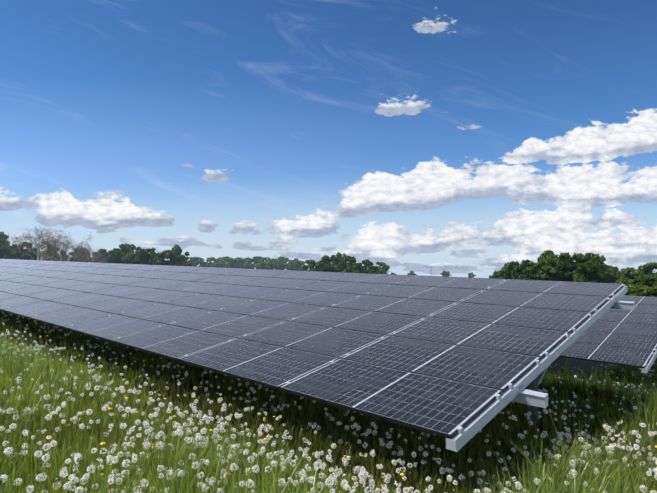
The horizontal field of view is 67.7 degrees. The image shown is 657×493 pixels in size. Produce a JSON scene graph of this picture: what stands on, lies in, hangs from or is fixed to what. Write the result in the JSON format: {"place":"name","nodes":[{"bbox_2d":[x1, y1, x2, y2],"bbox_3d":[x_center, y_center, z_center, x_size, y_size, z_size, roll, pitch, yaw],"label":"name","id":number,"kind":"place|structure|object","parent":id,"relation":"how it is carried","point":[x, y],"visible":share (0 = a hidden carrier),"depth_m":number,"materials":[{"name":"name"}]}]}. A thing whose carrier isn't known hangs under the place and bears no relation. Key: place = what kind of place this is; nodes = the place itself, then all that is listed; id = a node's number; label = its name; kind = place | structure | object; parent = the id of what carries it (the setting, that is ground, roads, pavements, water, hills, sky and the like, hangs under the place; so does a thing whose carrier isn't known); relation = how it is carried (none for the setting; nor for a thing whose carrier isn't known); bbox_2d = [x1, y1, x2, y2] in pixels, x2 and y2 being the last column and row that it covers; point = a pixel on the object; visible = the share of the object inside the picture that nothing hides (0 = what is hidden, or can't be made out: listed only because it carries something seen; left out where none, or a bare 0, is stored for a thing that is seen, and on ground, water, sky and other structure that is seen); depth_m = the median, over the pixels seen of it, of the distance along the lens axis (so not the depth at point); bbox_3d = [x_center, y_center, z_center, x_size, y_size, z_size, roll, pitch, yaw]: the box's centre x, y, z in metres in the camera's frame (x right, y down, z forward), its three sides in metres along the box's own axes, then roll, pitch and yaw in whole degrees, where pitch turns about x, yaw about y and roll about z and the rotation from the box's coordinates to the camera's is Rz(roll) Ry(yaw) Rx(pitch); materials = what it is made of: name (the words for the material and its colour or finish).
{"place":"outdoors","nodes":[
{"label":"outdoors","id":0,"kind":"place"},
{"bbox_2d":[2,371,652,492],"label":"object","id":1,"kind":"object","parent":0,"point":[276,453],"visible":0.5,"depth_m":4.34,"materials":[{"name":"white plant"}]},
{"bbox_2d":[0,310,656,492],"bbox_3d":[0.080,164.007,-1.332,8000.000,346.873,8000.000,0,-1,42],"label":"ground","id":2,"kind":"structure","parent":0,"point":[585,365],"depth_m":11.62,"materials":[{"name":"green plant"}]},
{"bbox_2d":[0,232,9,245],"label":"tree","id":3,"kind":"object","parent":2,"relation":"on","point":[2,243],"visible":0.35,"depth_m":157.62,"materials":[{"name":"green plant"}]},
{"bbox_2d":[0,244,18,258],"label":"tree","id":4,"kind":"object","parent":2,"relation":"on","point":[6,251],"visible":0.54,"depth_m":148.83,"materials":[{"name":"green plant"}]},
{"bbox_2d":[2,242,38,259],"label":"tree","id":5,"kind":"object","parent":2,"relation":"on","point":[21,256],"visible":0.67,"depth_m":147.56,"materials":[{"name":"green plant"}]},
{"bbox_2d":[0,223,70,259],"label":"tree","id":6,"kind":"object","parent":2,"relation":"on","point":[46,238],"visible":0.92,"depth_m":116.78,"materials":[{"name":"grey plant"}]},
{"bbox_2d":[40,246,68,260],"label":"tree","id":7,"kind":"object","parent":2,"relation":"on","point":[53,258],"visible":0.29,"depth_m":186.89,"materials":[{"name":"green plant"}]},
{"bbox_2d":[31,231,84,260],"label":"tree","id":8,"kind":"object","parent":2,"relation":"on","point":[63,253],"visible":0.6,"depth_m":122.86,"materials":[{"name":"grey plant"}]},
{"bbox_2d":[49,237,98,261],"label":"tree","id":9,"kind":"object","parent":2,"relation":"on","point":[65,258],"visible":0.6,"depth_m":126.18,"materials":[{"name":"grey plant"}]},
{"bbox_2d":[69,248,92,261],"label":"tree","id":10,"kind":"object","parent":2,"relation":"on","point":[80,257],"visible":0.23,"depth_m":190.74,"materials":[{"name":"green plant"}]},
{"bbox_2d":[64,232,110,262],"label":"tree","id":11,"kind":"object","parent":2,"relation":"on","point":[86,253],"visible":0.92,"depth_m":123.11,"materials":[{"name":"grey plant"}]},
{"bbox_2d":[86,249,115,262],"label":"tree","id":12,"kind":"object","parent":2,"relation":"on","point":[109,255],"visible":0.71,"depth_m":147.68,"materials":[{"name":"green plant"}]},
{"bbox_2d":[111,248,127,263],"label":"tree","id":13,"kind":"object","parent":2,"relation":"on","point":[117,252],"visible":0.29,"depth_m":153.44,"materials":[{"name":"green plant"}]},
{"bbox_2d":[119,243,135,257],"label":"tree","id":14,"kind":"object","parent":2,"relation":"on","point":[125,246],"visible":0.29,"depth_m":155.16,"materials":[{"name":"green plant"}]},
{"bbox_2d":[122,246,155,264],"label":"tree","id":15,"kind":"object","parent":2,"relation":"on","point":[141,258],"visible":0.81,"depth_m":147.94,"materials":[{"name":"green plant"}]},
{"bbox_2d":[134,248,163,264],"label":"tree","id":16,"kind":"object","parent":2,"relation":"on","point":[152,256],"visible":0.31,"depth_m":151.13,"materials":[{"name":"green plant"}]},
{"bbox_2d":[152,249,184,265],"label":"tree","id":17,"kind":"object","parent":2,"relation":"on","point":[164,255],"visible":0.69,"depth_m":147.44,"materials":[{"name":"green plant"}]},
{"bbox_2d":[165,245,189,265],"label":"tree","id":18,"kind":"object","parent":2,"relation":"on","point":[176,250],"visible":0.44,"depth_m":158.29,"materials":[{"name":"green plant"}]},
{"bbox_2d":[182,257,192,265],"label":"tree","id":19,"kind":"object","parent":2,"relation":"on","point":[188,263],"visible":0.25,"depth_m":178.56,"materials":[{"name":"green plant"}]},
{"bbox_2d":[186,257,209,266],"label":"tree","id":20,"kind":"object","parent":2,"relation":"on","point":[195,261],"visible":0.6,"depth_m":237.96,"materials":[{"name":"green plant"}]},
{"bbox_2d":[205,257,218,264],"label":"tree","id":21,"kind":"object","parent":2,"relation":"on","point":[209,259],"visible":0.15,"depth_m":243.47,"materials":[{"name":"green plant"}]},
{"bbox_2d":[210,256,235,267],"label":"tree","id":22,"kind":"object","parent":2,"relation":"on","point":[228,260],"visible":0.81,"depth_m":236.43,"materials":[{"name":"green plant"}]},
{"bbox_2d":[234,257,246,267],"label":"tree","id":23,"kind":"object","parent":2,"relation":"on","point":[239,261],"visible":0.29,"depth_m":246.54,"materials":[{"name":"green plant"}]},
{"bbox_2d":[235,256,265,268],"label":"tree","id":24,"kind":"object","parent":2,"relation":"on","point":[249,264],"visible":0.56,"depth_m":242.22,"materials":[{"name":"green plant"}]},
{"bbox_2d":[255,257,281,269],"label":"tree","id":25,"kind":"object","parent":2,"relation":"on","point":[270,264],"visible":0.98,"depth_m":236.37,"materials":[{"name":"green plant"}]},
{"bbox_2d":[273,256,291,269],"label":"tree","id":26,"kind":"object","parent":2,"relation":"on","point":[283,261],"visible":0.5,"depth_m":246.40,"materials":[{"name":"green plant"}]},
{"bbox_2d":[285,258,304,270],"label":"tree","id":27,"kind":"object","parent":2,"relation":"on","point":[295,264],"visible":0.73,"depth_m":241.89,"materials":[{"name":"green plant"}]},
{"bbox_2d":[300,260,319,270],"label":"tree","id":28,"kind":"object","parent":2,"relation":"on","point":[310,266],"visible":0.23,"depth_m":148.43,"materials":[{"name":"green plant"}]},
{"bbox_2d":[0,259,634,451],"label":"solar table","id":29,"kind":"object","parent":2,"relation":"on","point":[458,363],"visible":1,"depth_m":7.74,"materials":[{"name":"black glass"}]},
{"bbox_2d":[0,314,650,492],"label":"broad leaves","id":30,"kind":"object","parent":2,"relation":"on","point":[309,421],"visible":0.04,"depth_m":6.47,"materials":[{"name":"green plant"}]},
{"bbox_2d":[0,363,656,492],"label":"dandelion clocks","id":31,"kind":"object","parent":2,"relation":"on","point":[196,463],"visible":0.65,"depth_m":4.40,"materials":[{"name":"white plant"}]},
{"bbox_2d":[2,313,654,492],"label":"dandelion stalks","id":32,"kind":"object","parent":2,"relation":"on","point":[286,434],"visible":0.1,"depth_m":5.19,"materials":[{"name":"green plant"}]},
{"bbox_2d":[0,311,656,412],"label":"dandelion clocks","id":33,"kind":"object","parent":2,"relation":"on","point":[210,371],"visible":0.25,"depth_m":9.10,"materials":[{"name":"white plant"}]},
{"bbox_2d":[0,321,656,490],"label":"dandelion flowers","id":34,"kind":"object","parent":2,"relation":"on","point":[265,439],"visible":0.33,"depth_m":4.71,"materials":[{"name":"yellow plant"}]},
{"bbox_2d":[314,255,354,271],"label":"tree","id":35,"kind":"object","parent":2,"relation":"on","point":[324,264],"visible":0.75,"depth_m":142.66,"materials":[{"name":"green plant"}]},
{"bbox_2d":[332,252,349,265],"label":"tree","id":36,"kind":"object","parent":2,"relation":"on","point":[341,256],"depth_m":148.87,"materials":[{"name":"green plant"}]},
{"bbox_2d":[327,256,363,272],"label":"tree","id":37,"kind":"object","parent":2,"relation":"on","point":[343,266],"visible":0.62,"depth_m":140.73,"materials":[{"name":"green plant"}]},
{"bbox_2d":[362,259,378,273],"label":"tree","id":38,"kind":"object","parent":2,"relation":"on","point":[369,267],"visible":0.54,"depth_m":149.04,"materials":[{"name":"green plant"}]},
{"bbox_2d":[376,261,395,274],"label":"tree","id":39,"kind":"object","parent":2,"relation":"on","point":[384,269],"visible":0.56,"depth_m":169.17,"materials":[{"name":"green plant"}]},
{"bbox_2d":[440,271,450,276],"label":"tree","id":40,"kind":"object","parent":2,"relation":"on","point":[445,273],"visible":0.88,"depth_m":210.10,"materials":[{"name":"green plant"}]},
{"bbox_2d":[489,271,499,278],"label":"tree","id":41,"kind":"object","parent":2,"relation":"on","point":[495,275],"visible":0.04,"depth_m":110.45,"materials":[{"name":"green plant"}]},
{"bbox_2d":[498,261,526,279],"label":"tree","id":42,"kind":"object","parent":2,"relation":"on","point":[510,266],"visible":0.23,"depth_m":104.37,"materials":[{"name":"green plant"}]},
{"bbox_2d":[499,259,537,279],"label":"tree","id":43,"kind":"object","parent":2,"relation":"on","point":[526,265],"visible":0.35,"depth_m":101.85,"materials":[{"name":"green plant"}]},
{"bbox_2d":[523,259,550,280],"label":"tree","id":44,"kind":"object","parent":2,"relation":"on","point":[537,267],"visible":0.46,"depth_m":99.09,"materials":[{"name":"green plant"}]},
{"bbox_2d":[534,249,557,261],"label":"tree","id":45,"kind":"object","parent":2,"relation":"on","point":[547,254],"visible":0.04,"depth_m":104.41,"materials":[{"name":"green plant"}]},
{"bbox_2d":[538,257,571,280],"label":"tree","id":46,"kind":"object","parent":2,"relation":"on","point":[552,262],"visible":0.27,"depth_m":97.15,"materials":[{"name":"green plant"}]},
{"bbox_2d":[544,252,595,281],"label":"tree","id":47,"kind":"object","parent":2,"relation":"on","point":[581,267],"visible":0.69,"depth_m":94.54,"materials":[{"name":"green plant"}]},
{"bbox_2d":[570,252,626,282],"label":"tree","id":48,"kind":"object","parent":2,"relation":"on","point":[600,273],"visible":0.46,"depth_m":96.27,"materials":[{"name":"green plant"}]},
{"bbox_2d":[559,295,656,376],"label":"solar table","id":49,"kind":"object","parent":2,"relation":"on","point":[623,337],"visible":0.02,"depth_m":11.71,"materials":[{"name":"black glass"}]},
{"bbox_2d":[602,263,619,282],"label":"tree","id":50,"kind":"object","parent":2,"relation":"on","point":[609,266],"depth_m":101.36,"materials":[{"name":"green plant"}]},
{"bbox_2d":[614,278,629,284],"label":"tree","id":51,"kind":"object","parent":2,"relation":"on","point":[625,281],"visible":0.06,"depth_m":79.46,"materials":[{"name":"green plant"}]},
{"bbox_2d":[624,283,651,295],"bbox_3d":[38.319,7.031,62.576,6.664,5.050,5.681,0,0,-24],"label":"tree","id":52,"kind":"object","parent":2,"relation":"on","point":[631,289],"visible":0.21,"depth_m":61.62,"materials":[{"name":"green plant"}]},
{"bbox_2d":[622,262,656,280],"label":"tree","id":53,"kind":"object","parent":2,"relation":"on","point":[647,268],"visible":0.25,"depth_m":91.63,"materials":[{"name":"green plant"}]},
{"bbox_2d":[624,269,654,278],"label":"tree","id":54,"kind":"object","parent":2,"relation":"on","point":[632,277],"visible":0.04,"depth_m":94.91,"materials":[{"name":"green plant"}]},
{"bbox_2d":[628,275,656,286],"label":"tree","id":55,"kind":"object","parent":2,"relation":"on","point":[648,279],"visible":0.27,"depth_m":75.01,"materials":[{"name":"green plant"}]},
{"bbox_2d":[633,282,656,296],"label":"tree","id":56,"kind":"object","parent":2,"relation":"on","point":[649,291],"visible":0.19,"depth_m":59.56,"materials":[{"name":"green plant"}]},
{"bbox_2d":[0,0,656,277],"label":"sky","id":57,"kind":"structure","parent":0,"point":[485,135],"materials":[{"name":"blue"}]},
{"bbox_2d":[11,338,653,491],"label":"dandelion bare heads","id":58,"kind":"object","parent":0,"point":[266,445],"visible":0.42,"depth_m":4.53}
]}

